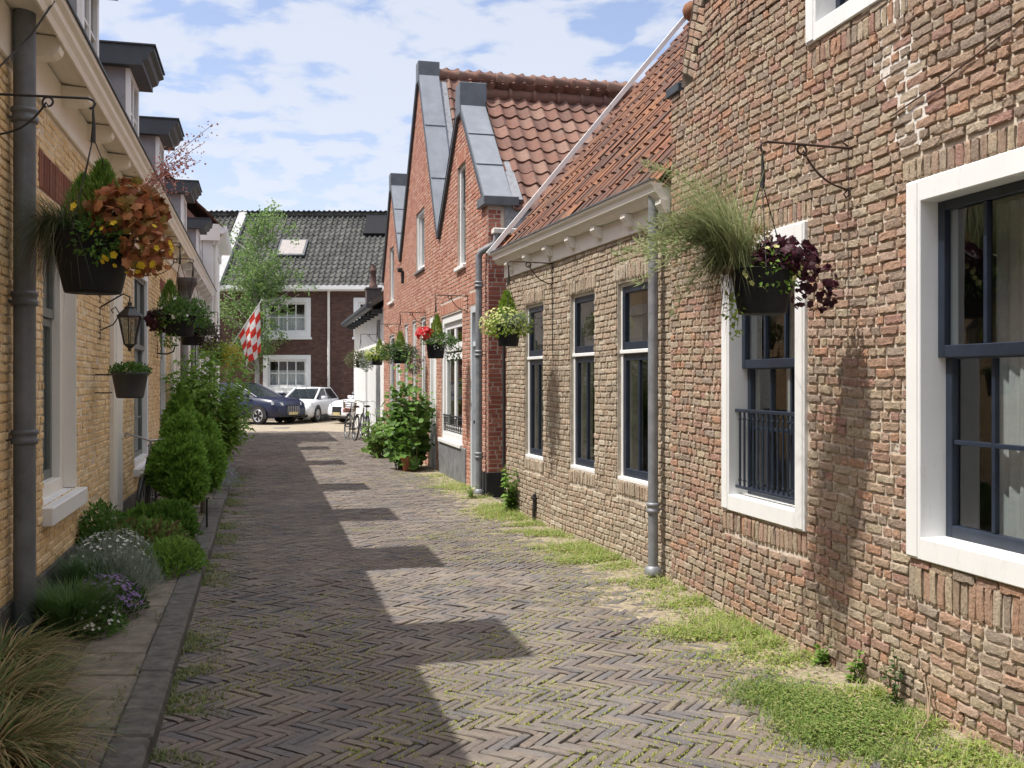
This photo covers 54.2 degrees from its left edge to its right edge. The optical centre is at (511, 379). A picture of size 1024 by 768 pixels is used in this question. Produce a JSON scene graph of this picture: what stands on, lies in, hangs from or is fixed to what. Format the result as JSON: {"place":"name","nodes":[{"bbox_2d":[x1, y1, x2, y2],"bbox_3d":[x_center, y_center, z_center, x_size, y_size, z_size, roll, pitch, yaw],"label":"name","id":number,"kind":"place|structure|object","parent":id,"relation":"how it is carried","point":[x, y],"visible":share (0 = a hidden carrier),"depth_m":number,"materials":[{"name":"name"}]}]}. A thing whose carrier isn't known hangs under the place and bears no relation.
{"place":"outdoors","nodes":[
{"label":"outdoors","id":0,"kind":"place"},
{"bbox_2d":[12,492,165,724],"bbox_3d":[-2.935,1.596,6.500,0.504,0.056,18.680,0,0,-14],"label":"planting bed","id":1,"kind":"object","parent":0,"point":[83,642],"visible":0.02,"depth_m":5.98,"materials":[{"name":"soil"}]},
{"bbox_2d":[0,611,106,685],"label":"fountain grass","id":2,"kind":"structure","parent":1,"relation":"on","point":[30,647],"depth_m":5.50,"materials":[{"name":"plant"}]},
{"bbox_2d":[0,634,136,734],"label":"fountain grass","id":3,"kind":"object","parent":1,"relation":"on","point":[10,680],"depth_m":4.74,"materials":[{"name":"plant"}]},
{"bbox_2d":[0,671,153,767],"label":"fountain grass","id":4,"kind":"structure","parent":1,"relation":"on","point":[26,744],"depth_m":4.13,"materials":[{"name":"plant"}]},
{"bbox_2d":[6,564,162,639],"bbox_3d":[-2.783,1.420,6.372,1.024,0.380,1.127,0,0,0],"label":"grass tuft","id":5,"kind":"object","parent":1,"relation":"on","point":[63,603],"visible":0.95,"depth_m":6.22,"materials":[{"name":"green plant"}]},
{"bbox_2d":[63,600,130,640],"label":"flowering plant","id":6,"kind":"object","parent":1,"relation":"on","point":[111,625],"visible":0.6,"depth_m":6.29,"materials":[{"name":"green plant"}]},
{"bbox_2d":[73,496,128,555],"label":"ground cover","id":7,"kind":"object","parent":1,"relation":"on","point":[101,518],"visible":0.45,"depth_m":8.66,"materials":[{"name":"green plant"}]},
{"bbox_2d":[44,546,157,596],"bbox_3d":[-3.133,1.443,7.513,0.946,0.334,0.963,0,0,0],"label":"grass tuft","id":8,"kind":"object","parent":1,"relation":"on","point":[76,567],"visible":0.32,"depth_m":7.42,"materials":[{"name":"green plant"}]},
{"bbox_2d":[72,570,151,618],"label":"flowering plant","id":9,"kind":"object","parent":1,"relation":"on","point":[141,590],"visible":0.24,"depth_m":6.84,"materials":[{"name":"purple plant"}]},
{"bbox_2d":[67,528,165,582],"bbox_3d":[-3.178,1.405,8.039,0.847,0.452,1.050,0,0,0],"label":"flowering plant","id":10,"kind":"object","parent":1,"relation":"on","point":[113,540],"visible":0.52,"depth_m":8.02,"materials":[{"name":"white plant"}]},
{"bbox_2d":[73,545,170,594],"bbox_3d":[-2.950,1.413,7.531,0.764,0.374,0.849,0,0,0],"label":"feathery plant","id":11,"kind":"object","parent":1,"relation":"on","point":[154,568],"visible":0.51,"depth_m":7.55,"materials":[{"name":"plant"}]},
{"bbox_2d":[77,514,194,566],"bbox_3d":[-3.363,1.434,8.999,1.032,0.472,1.538,0,0,20],"label":"ground cover","id":12,"kind":"object","parent":1,"relation":"on","point":[143,524],"visible":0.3,"depth_m":8.95,"materials":[{"name":"green plant"}]},
{"bbox_2d":[115,497,204,541],"bbox_3d":[-3.490,1.457,9.740,0.906,0.632,1.049,0,0,0],"label":"ground cover","id":13,"kind":"object","parent":1,"relation":"on","point":[181,510],"visible":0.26,"depth_m":9.68,"materials":[{"name":"green plant"}]},
{"bbox_2d":[139,534,209,579],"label":"ground cover","id":14,"kind":"object","parent":1,"relation":"on","point":[175,549],"visible":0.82,"depth_m":8.29,"materials":[{"name":"green plant"}]},
{"bbox_2d":[157,376,197,441],"bbox_3d":[-4.128,0.824,12.403,0.541,1.752,0.612,0,0,0],"label":"clipped conifer","id":15,"kind":"object","parent":1,"relation":"on","point":[180,398],"visible":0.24,"depth_m":12.32,"materials":[{"name":"green plant"}]},
{"bbox_2d":[30,489,215,767],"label":"path","id":16,"kind":"structure","parent":0,"point":[134,643],"depth_m":5.65,"materials":[{"name":"grey concrete"}]},
{"bbox_2d":[192,497,209,526],"bbox_3d":[-3.516,1.325,10.762,0.400,0.580,0.400,0,0,14],"label":"plant stand","id":17,"kind":"object","parent":16,"relation":"on","point":[207,498],"visible":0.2,"depth_m":10.86,"materials":[{"name":"black metal"}]},
{"bbox_2d":[140,408,211,505],"bbox_3d":[-3.565,0.845,10.735,0.724,1.110,0.992,0,0,0],"label":"clipped conifer","id":18,"kind":"object","parent":17,"relation":"on","point":[177,466],"visible":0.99,"depth_m":10.48,"materials":[{"name":"green plant"}]},
{"bbox_2d":[206,464,240,495],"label":"lavender","id":19,"kind":"object","parent":16,"relation":"on","point":[228,479],"visible":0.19,"depth_m":14.84,"materials":[{"name":"plant"}]},
{"bbox_2d":[207,210,386,418],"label":"brick terrace","id":20,"kind":"structure","parent":0,"point":[336,254],"depth_m":44.16,"materials":[{"name":"brown brick"}]},
{"bbox_2d":[263,355,310,393],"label":"window","id":21,"kind":"structure","parent":20,"relation":"in","point":[279,381],"depth_m":44.05,"materials":[{"name":"white paint"}]},
{"bbox_2d":[262,298,311,339],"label":"window","id":22,"kind":"structure","parent":20,"relation":"in","point":[298,326],"depth_m":44.05,"materials":[{"name":"white paint"}]},
{"bbox_2d":[352,298,364,339],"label":"window","id":23,"kind":"structure","parent":20,"relation":"in","point":[356,301],"depth_m":43.97,"materials":[{"name":"white paint"}]},
{"bbox_2d":[240,419,361,431],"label":"road","id":24,"kind":"structure","parent":0,"point":[327,425],"depth_m":36.74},
{"bbox_2d":[220,382,305,424],"bbox_3d":[-10.488,0.890,39.593,4.728,1.620,2.240,0,0,28],"label":"parked car","id":25,"kind":"object","parent":24,"relation":"on","point":[266,403],"visible":0.45,"depth_m":38.36,"materials":[{"name":"blue paint"}]},
{"bbox_2d":[220,198,318,383],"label":"street tree","id":26,"kind":"object","parent":24,"relation":"on","point":[257,284],"visible":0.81,"depth_m":42.40,"materials":[{"name":"green plant"}]},
{"bbox_2d":[275,387,338,421],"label":"parked car","id":27,"kind":"object","parent":24,"relation":"on","point":[317,401],"visible":0.42,"depth_m":40.97,"materials":[{"name":"white paint"}]},
{"bbox_2d":[328,395,353,422],"bbox_3d":[-5.310,0.970,40.291,4.128,1.460,2.100,0,0,-42],"label":"parked car","id":28,"kind":"object","parent":24,"relation":"on","point":[335,409],"visible":0.21,"depth_m":39.05,"materials":[{"name":"white paint"}]},
{"bbox_2d":[341,265,383,434],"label":"house","id":29,"kind":"structure","parent":24,"relation":"on","point":[369,386],"depth_m":31.28,"materials":[{"name":"white paint"}]},
{"bbox_2d":[358,349,366,430],"bbox_3d":[-4.968,0.350,33.247,0.060,2.700,2.700,0,0,-14],"label":"door","id":30,"kind":"structure","parent":29,"relation":"in","point":[362,376],"depth_m":33.05,"materials":[{"name":"white paint"}]},
{"bbox_2d":[367,346,376,432],"bbox_3d":[-4.210,0.350,30.138,0.060,2.700,2.700,0,0,-14],"label":"door","id":31,"kind":"structure","parent":29,"relation":"in","point":[372,373],"depth_m":29.89,"materials":[{"name":"white paint"}]},
{"label":"wall bracket","id":32,"kind":"object","parent":29,"relation":"attached to","visible":0},
{"bbox_2d":[343,336,371,367],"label":"hanging basket","id":33,"kind":"object","parent":32,"relation":"hanging from","point":[359,354],"visible":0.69,"depth_m":28.37,"materials":[{"name":"black plastic"}]},
{"bbox_2d":[99,0,691,210],"label":"sky","id":34,"kind":"structure","parent":0,"point":[311,102],"materials":[{"name":"blue"}]},
{"bbox_2d":[63,431,942,767],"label":"street","id":35,"kind":"structure","parent":0,"point":[298,543],"depth_m":6.30,"materials":[{"name":"grey brick"}]},
{"bbox_2d":[0,0,150,641],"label":"row house","id":36,"kind":"structure","parent":35,"relation":"on","point":[61,443],"depth_m":7.27,"materials":[{"name":"yellow brick"}]},
{"bbox_2d":[0,93,95,134],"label":"wall bracket","id":37,"kind":"object","parent":36,"relation":"attached to","point":[44,97],"depth_m":5.86,"materials":[{"name":"black metal"}]},
{"bbox_2d":[0,109,217,308],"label":"hanging basket","id":38,"kind":"object","parent":37,"relation":"hanging from","point":[91,243],"visible":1,"depth_m":5.79,"materials":[{"name":"black plastic"}]},
{"bbox_2d":[40,218,87,526],"bbox_3d":[-3.620,-0.100,7.820,0.335,2.300,1.461,0,0,-14],"label":"window","id":39,"kind":"structure","parent":36,"relation":"in","point":[57,510],"depth_m":8.34,"materials":[{"name":"white paint"}]},
{"bbox_2d":[99,293,142,350],"bbox_3d":[-3.801,-0.590,9.777,0.394,0.620,0.242,0,0,8],"label":"wall lantern","id":40,"kind":"object","parent":36,"relation":"attached to","point":[129,310],"depth_m":9.72,"materials":[{"name":"black metal"}]},
{"bbox_2d":[95,361,152,397],"bbox_3d":[-3.614,-0.009,9.419,0.472,0.357,0.416,0,0,38],"label":"wall pot","id":41,"kind":"object","parent":36,"relation":"attached to","point":[129,384],"depth_m":9.29,"materials":[{"name":"grey plastic"}]},
{"bbox_2d":[124,433,162,507],"bbox_3d":[-4.006,1.158,11.014,0.601,1.129,1.856,7,-2,-14],"label":"bicycle","id":42,"kind":"object","parent":35,"relation":"on","point":[147,492],"visible":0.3,"depth_m":10.67,"materials":[{"name":"metal"}]},
{"bbox_2d":[37,473,255,767],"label":"kerb weeds","id":43,"kind":"object","parent":35,"relation":"on","point":[193,638],"visible":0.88,"depth_m":5.85,"materials":[{"name":"green plant"}]},
{"bbox_2d":[99,40,197,512],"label":"row house","id":44,"kind":"structure","parent":35,"relation":"on","point":[133,69],"depth_m":13.71,"materials":[{"name":"yellow brick"}]},
{"bbox_2d":[133,269,147,476],"bbox_3d":[-4.894,-0.120,13.090,0.220,2.620,1.749,0,0,-14],"label":"window","id":45,"kind":"structure","parent":44,"relation":"in","point":[140,285],"depth_m":13.69,"materials":[{"name":"white paint"}]},
{"bbox_2d":[159,294,165,435],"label":"window","id":46,"kind":"structure","parent":44,"relation":"in","point":[162,385],"depth_m":16.31,"materials":[{"name":"white paint"}]},
{"bbox_2d":[157,342,178,357],"bbox_3d":[-5.179,-0.450,15.038,0.312,0.240,0.110,0,0,-14],"label":"candle bracket","id":47,"kind":"object","parent":44,"relation":"attached to","point":[166,353],"visible":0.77,"depth_m":15.02,"materials":[{"name":"black metal"}]},
{"bbox_2d":[154,258,193,277],"bbox_3d":[-4.929,-1.645,14.569,0.570,0.348,0.028,0,0,-14],"label":"wall bracket","id":48,"kind":"object","parent":44,"relation":"attached to","point":[175,262],"depth_m":14.57,"materials":[{"name":"black metal"}]},
{"bbox_2d":[153,263,230,350],"bbox_3d":[-4.716,-1.064,14.638,1.499,1.293,1.592,0,0,0],"label":"hanging basket","id":49,"kind":"object","parent":48,"relation":"hanging from","point":[198,337],"visible":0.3,"depth_m":14.54,"materials":[{"name":"black plastic"}]},
{"bbox_2d":[170,293,177,399],"bbox_3d":[-5.982,0.100,17.732,0.060,3.200,1.082,0,0,-14],"label":"door","id":50,"kind":"structure","parent":44,"relation":"in","point":[173,366],"depth_m":17.28,"materials":[{"name":"white paint"}]},
{"bbox_3d":[-4.354,-1.565,12.269,0.570,0.348,0.028,0,0,-14],"label":"wall bracket","id":51,"kind":"object","parent":44,"relation":"attached to","visible":0},
{"bbox_2d":[143,248,214,349],"bbox_3d":[-4.059,-0.996,12.321,0.738,1.269,0.723,0,0,36],"label":"hanging basket","id":52,"kind":"object","parent":51,"relation":"hanging from","point":[170,319],"visible":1,"depth_m":12.22,"materials":[{"name":"black plastic"}]},
{"bbox_2d":[164,179,216,388],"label":"row house","id":53,"kind":"structure","parent":35,"relation":"on","point":[196,227],"depth_m":20.58,"materials":[{"name":"white paint"}]},
{"bbox_2d":[191,345,196,379],"bbox_3d":[-7.256,0.350,22.806,0.050,2.700,1.237,0,0,-14],"label":"door","id":54,"kind":"structure","parent":53,"relation":"in","point":[192,346],"depth_m":23.11,"materials":[{"name":"grey paint"}]},
{"bbox_2d":[197,345,199,377],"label":"window","id":55,"kind":"structure","parent":53,"relation":"in","point":[197,345],"depth_m":25.41,"materials":[{"name":"white paint"}]},
{"bbox_3d":[-7.004,-1.435,22.869,0.569,0.348,0.028,0,0,-14],"label":"wall bracket","id":56,"kind":"object","parent":53,"relation":"attached to","visible":0},
{"bbox_2d":[197,319,246,380],"bbox_3d":[-6.646,-0.708,22.931,1.179,1.585,0.786,0,0,0],"label":"hanging basket","id":57,"kind":"object","parent":56,"relation":"hanging from","point":[227,353],"visible":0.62,"depth_m":22.84,"materials":[{"name":"black plastic"}]},
{"bbox_2d":[164,169,231,412],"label":"row house","id":58,"kind":"structure","parent":35,"relation":"on","point":[215,244],"depth_m":27.09,"materials":[{"name":"white paint"}]},
{"bbox_2d":[213,261,213,321],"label":"window","id":59,"kind":"structure","parent":58,"relation":"in","point":[213,261],"depth_m":28.28,"materials":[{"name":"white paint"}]},
{"bbox_2d":[217,299,261,366],"bbox_3d":[-7.415,-1.155,26.925,1.540,2.029,0.143,0,0,13],"label":"flag","id":60,"kind":"object","parent":58,"relation":"attached to","point":[249,335],"visible":0.94,"depth_m":26.81,"materials":[{"name":"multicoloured fabric"}]},
{"bbox_2d":[160,348,255,461],"bbox_3d":[-5.212,0.571,17.411,1.504,2.339,4.186,0,0,0],"label":"leafy shrub","id":61,"kind":"object","parent":35,"relation":"on","point":[231,426],"visible":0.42,"depth_m":17.47,"materials":[{"name":"green plant"}]},
{"bbox_2d":[195,412,229,512],"bbox_3d":[-3.797,1.045,12.310,0.667,1.310,1.090,0,0,0],"label":"clipped conifer","id":62,"kind":"object","parent":35,"relation":"on","point":[216,455],"visible":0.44,"depth_m":12.16,"materials":[{"name":"green plant"}]},
{"bbox_2d":[343,400,362,440],"bbox_3d":[-4.570,1.157,28.622,0.601,1.129,1.856,6,-2,-22],"label":"bicycle","id":63,"kind":"object","parent":35,"relation":"on","point":[351,426],"visible":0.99,"depth_m":28.79,"materials":[{"name":"metal"}]},
{"bbox_2d":[355,400,374,438],"bbox_3d":[-4.254,1.155,28.909,0.601,1.129,1.856,3,-1,-16],"label":"bicycle","id":64,"kind":"object","parent":35,"relation":"on","point":[365,419],"visible":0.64,"depth_m":28.96,"materials":[{"name":"metal"}]},
{"bbox_2d":[381,173,406,422],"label":"gabled house","id":65,"kind":"structure","parent":35,"relation":"on","point":[391,278],"depth_m":25.50,"materials":[{"name":"red brick"}]},
{"bbox_2d":[387,248,393,305],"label":"window","id":66,"kind":"structure","parent":65,"relation":"in","point":[392,251],"depth_m":26.00,"materials":[{"name":"white paint"}]},
{"bbox_2d":[391,335,394,408],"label":"window","id":67,"kind":"structure","parent":65,"relation":"in","point":[392,337],"depth_m":26.07,"materials":[{"name":"white paint"}]},
{"bbox_2d":[396,364,399,402],"bbox_3d":[-2.707,0.340,24.405,0.140,2.680,0.800,0,0,-14],"label":"door","id":68,"kind":"structure","parent":65,"relation":"in","point":[397,374],"depth_m":24.69,"materials":[{"name":"white paint"}]},
{"label":"wall bracket","id":69,"kind":"object","parent":65,"relation":"attached to","visible":0},
{"bbox_2d":[358,327,389,372],"bbox_3d":[-3.326,-0.733,24.172,0.783,1.134,0.623,0,0,0],"label":"hanging basket","id":70,"kind":"object","parent":69,"relation":"hanging from","point":[375,358],"visible":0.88,"depth_m":24.10,"materials":[{"name":"black plastic"}]},
{"bbox_2d":[400,456,412,470],"bbox_3d":[-1.939,1.560,18.700,0.310,0.280,0.305,0,0,0],"label":"flower pot","id":71,"kind":"object","parent":35,"relation":"on","point":[406,465],"visible":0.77,"depth_m":18.59,"materials":[{"name":"ceramic"}]},
{"bbox_2d":[171,448,977,767],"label":"joint moss","id":72,"kind":"object","parent":35,"relation":"on","point":[609,594],"visible":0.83,"depth_m":5.59,"materials":[{"name":"green plant"}]},
{"bbox_2d":[644,0,1023,762],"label":"brick house","id":73,"kind":"structure","parent":35,"relation":"on","point":[846,474],"depth_m":5.69,"materials":[{"name":"brown brick"}]},
{"bbox_2d":[721,221,807,531],"bbox_3d":[1.901,-0.024,6.832,0.479,1.933,1.190,0,0,-13],"label":"window","id":74,"kind":"structure","parent":73,"relation":"in","point":[740,363],"depth_m":7.05,"materials":[{"name":"white paint"}]},
{"bbox_2d":[759,138,851,197],"bbox_3d":[1.665,-1.215,5.676,0.574,0.348,0.028,0,0,-13],"label":"wall bracket","id":75,"kind":"object","parent":73,"relation":"attached to","point":[804,153],"depth_m":5.68,"materials":[{"name":"metal"}]},
{"bbox_2d":[608,133,838,353],"bbox_3d":[1.166,-0.723,5.673,1.206,1.320,1.310,0,0,-33],"label":"hanging basket","id":76,"kind":"object","parent":75,"relation":"hanging from","point":[761,281],"visible":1,"depth_m":5.56,"materials":[{"name":"black plastic"}]},
{"bbox_2d":[805,0,879,45],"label":"window","id":77,"kind":"structure","parent":73,"relation":"in","point":[822,17],"depth_m":6.02,"materials":[{"name":"white paint"}]},
{"bbox_2d":[906,147,1023,588],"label":"window","id":78,"kind":"structure","parent":73,"relation":"in","point":[934,534],"depth_m":5.06,"materials":[{"name":"white paint"}]},
{"bbox_2d":[681,656,1003,767],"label":"turf","id":79,"kind":"structure","parent":35,"relation":"on","point":[826,728],"depth_m":4.92,"materials":[{"name":"green plant"}]},
{"bbox_2d":[384,457,1022,767],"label":"dirt","id":80,"kind":"structure","parent":0,"point":[835,674],"depth_m":7.21,"materials":[{"name":"brown soil"}]},
{"bbox_2d":[360,406,392,457],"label":"hollyhock","id":81,"kind":"object","parent":80,"relation":"on","point":[375,447],"visible":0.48,"depth_m":21.96,"materials":[{"name":"green plant"}]},
{"bbox_2d":[376,350,435,471],"bbox_3d":[-1.977,0.552,19.010,1.181,2.305,1.576,0,0,0],"label":"hollyhock","id":82,"kind":"object","parent":80,"relation":"on","point":[406,433],"visible":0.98,"depth_m":18.81,"materials":[{"name":"green plant"}]},
{"bbox_2d":[464,485,477,497],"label":"leafy weed","id":83,"kind":"object","parent":80,"relation":"on","point":[470,494],"visible":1,"depth_m":14.29,"materials":[{"name":"green plant"}]},
{"bbox_2d":[500,464,518,509],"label":"leafy weed","id":84,"kind":"object","parent":80,"relation":"on","point":[510,497],"visible":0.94,"depth_m":12.70,"materials":[{"name":"green plant"}]},
{"bbox_2d":[397,60,637,469],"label":"gabled house","id":85,"kind":"structure","parent":80,"relation":"on","point":[433,116],"depth_m":20.74,"materials":[{"name":"red brick"}]},
{"bbox_2d":[406,324,407,400],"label":"window","id":86,"kind":"structure","parent":85,"relation":"in","point":[407,324],"depth_m":23.20,"materials":[{"name":"white paint"}]},
{"bbox_2d":[399,310,425,325],"bbox_3d":[-1.992,-1.235,20.036,0.540,0.348,0.028,0,0,-14],"label":"wall bracket","id":87,"kind":"object","parent":85,"relation":"attached to","point":[418,312],"depth_m":20.07,"materials":[{"name":"metal"}]},
{"bbox_2d":[377,316,423,375],"bbox_3d":[-2.251,-0.678,19.976,0.856,1.244,0.729,0,0,-26],"label":"hanging basket","id":88,"kind":"object","parent":87,"relation":"hanging from","point":[396,353],"visible":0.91,"depth_m":19.89,"materials":[{"name":"black plastic"}]},
{"bbox_2d":[414,321,415,396],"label":"window","id":89,"kind":"structure","parent":85,"relation":"in","point":[415,321],"depth_m":21.94,"materials":[{"name":"white paint"}]},
{"bbox_2d":[414,208,424,275],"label":"window","id":90,"kind":"structure","parent":85,"relation":"in","point":[421,220],"depth_m":21.32,"materials":[{"name":"white paint"}]},
{"bbox_2d":[422,318,425,405],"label":"window","id":91,"kind":"structure","parent":85,"relation":"in","point":[423,319],"depth_m":20.75,"materials":[{"name":"white paint"}]},
{"bbox_2d":[430,318,435,465],"bbox_3d":[-1.451,0.240,19.250,0.140,2.880,0.800,0,0,-14],"label":"door","id":92,"kind":"structure","parent":85,"relation":"in","point":[432,361],"depth_m":19.54,"materials":[{"name":"white paint"}]},
{"bbox_2d":[436,81,630,497],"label":"gabled house","id":93,"kind":"structure","parent":80,"relation":"on","point":[512,145],"depth_m":15.84,"materials":[{"name":"red brick"}]},
{"bbox_2d":[438,311,462,448],"bbox_3d":[-0.893,-0.010,17.352,0.441,2.260,2.140,0,0,-14],"label":"window","id":94,"kind":"structure","parent":93,"relation":"in","point":[451,323],"depth_m":17.60,"materials":[{"name":"white paint"}]},
{"bbox_2d":[435,292,467,313],"bbox_3d":[-0.959,-1.215,15.806,0.540,0.348,0.028,0,0,-14],"label":"wall bracket","id":95,"kind":"object","parent":93,"relation":"attached to","point":[453,302],"depth_m":15.83,"materials":[{"name":"metal"}]},
{"bbox_2d":[415,299,462,363],"bbox_3d":[-1.143,-0.760,15.727,0.626,1.040,0.613,0,0,35],"label":"hanging basket","id":96,"kind":"object","parent":95,"relation":"hanging from","point":[435,348],"visible":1,"depth_m":15.68,"materials":[{"name":"black plastic"}]},
{"bbox_2d":[454,162,465,272],"bbox_3d":[-0.766,-2.675,16.405,0.240,1.750,0.800,0,0,-14],"label":"window","id":97,"kind":"structure","parent":93,"relation":"in","point":[462,170],"depth_m":16.68,"materials":[{"name":"white paint"}]},
{"bbox_2d":[471,306,474,487],"bbox_3d":[-0.493,0.270,15.329,0.140,2.820,0.760,0,0,-14],"label":"door","id":98,"kind":"structure","parent":93,"relation":"in","point":[472,308],"depth_m":15.60,"materials":[{"name":"blue paint"}]},
{"bbox_2d":[486,0,726,579],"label":"house","id":99,"kind":"structure","parent":80,"relation":"on","point":[577,408],"depth_m":10.75,"materials":[{"name":"beige brick"}]},
{"bbox_2d":[507,258,552,288],"bbox_3d":[0.205,-1.215,11.331,0.550,0.348,0.028,0,0,-17],"label":"wall bracket","id":100,"kind":"object","parent":99,"relation":"attached to","point":[529,262],"depth_m":11.34,"materials":[{"name":"metal"}]},
{"bbox_2d":[479,266,536,346],"bbox_3d":[0.008,-0.830,11.220,0.764,0.900,0.883,0,0,0],"label":"hanging basket","id":101,"kind":"object","parent":100,"relation":"hanging from","point":[510,319],"visible":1,"depth_m":11.16,"materials":[{"name":"black plastic"}]},
{"bbox_2d":[528,303,543,456],"bbox_3d":[0.345,0.015,12.097,0.092,1.870,0.710,0,0,-17],"label":"window","id":102,"kind":"structure","parent":99,"relation":"in","point":[532,352],"depth_m":12.34,"materials":[{"name":"white paint"}]},
{"bbox_2d":[574,291,594,468],"bbox_3d":[0.814,0.015,10.530,0.092,1.870,0.720,0,0,-17],"label":"window","id":103,"kind":"structure","parent":99,"relation":"in","point":[579,299],"depth_m":10.78,"materials":[{"name":"white paint"}]},
{"bbox_2d":[621,278,647,481],"bbox_3d":[1.196,0.015,9.251,0.092,1.870,0.750,0,0,-17],"label":"window","id":104,"kind":"structure","parent":99,"relation":"in","point":[626,288],"depth_m":9.51,"materials":[{"name":"white paint"}]},
{"bbox_2d":[400,472,1023,767],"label":"wall foot weeds","id":105,"kind":"object","parent":80,"relation":"on","point":[718,629],"depth_m":6.60,"materials":[{"name":"green plant"}]},
{"bbox_2d":[810,639,832,663],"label":"leafy weed","id":106,"kind":"object","parent":80,"relation":"on","point":[821,658],"visible":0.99,"depth_m":5.94,"materials":[{"name":"green plant"}]},
{"bbox_2d":[843,649,865,681],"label":"leafy weed","id":107,"kind":"object","parent":80,"relation":"on","point":[857,665],"visible":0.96,"depth_m":5.59,"materials":[{"name":"green plant"}]},
{"bbox_2d":[878,646,903,704],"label":"leafy weed","id":108,"kind":"object","parent":80,"relation":"on","point":[895,691],"visible":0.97,"depth_m":5.20,"materials":[{"name":"green plant"}]},
{"bbox_2d":[912,669,931,745],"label":"dry stem","id":109,"kind":"object","parent":80,"relation":"on","point":[928,703],"visible":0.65,"depth_m":4.94,"materials":[{"name":"beige plant"}]},
{"label":"ground","id":110,"kind":"structure","parent":0,"visible":0},
{"bbox_2d":[99,483,229,767],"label":"kerb","id":111,"kind":"structure","parent":110,"relation":"on","point":[154,681],"depth_m":5.52,"materials":[{"name":"concrete"}]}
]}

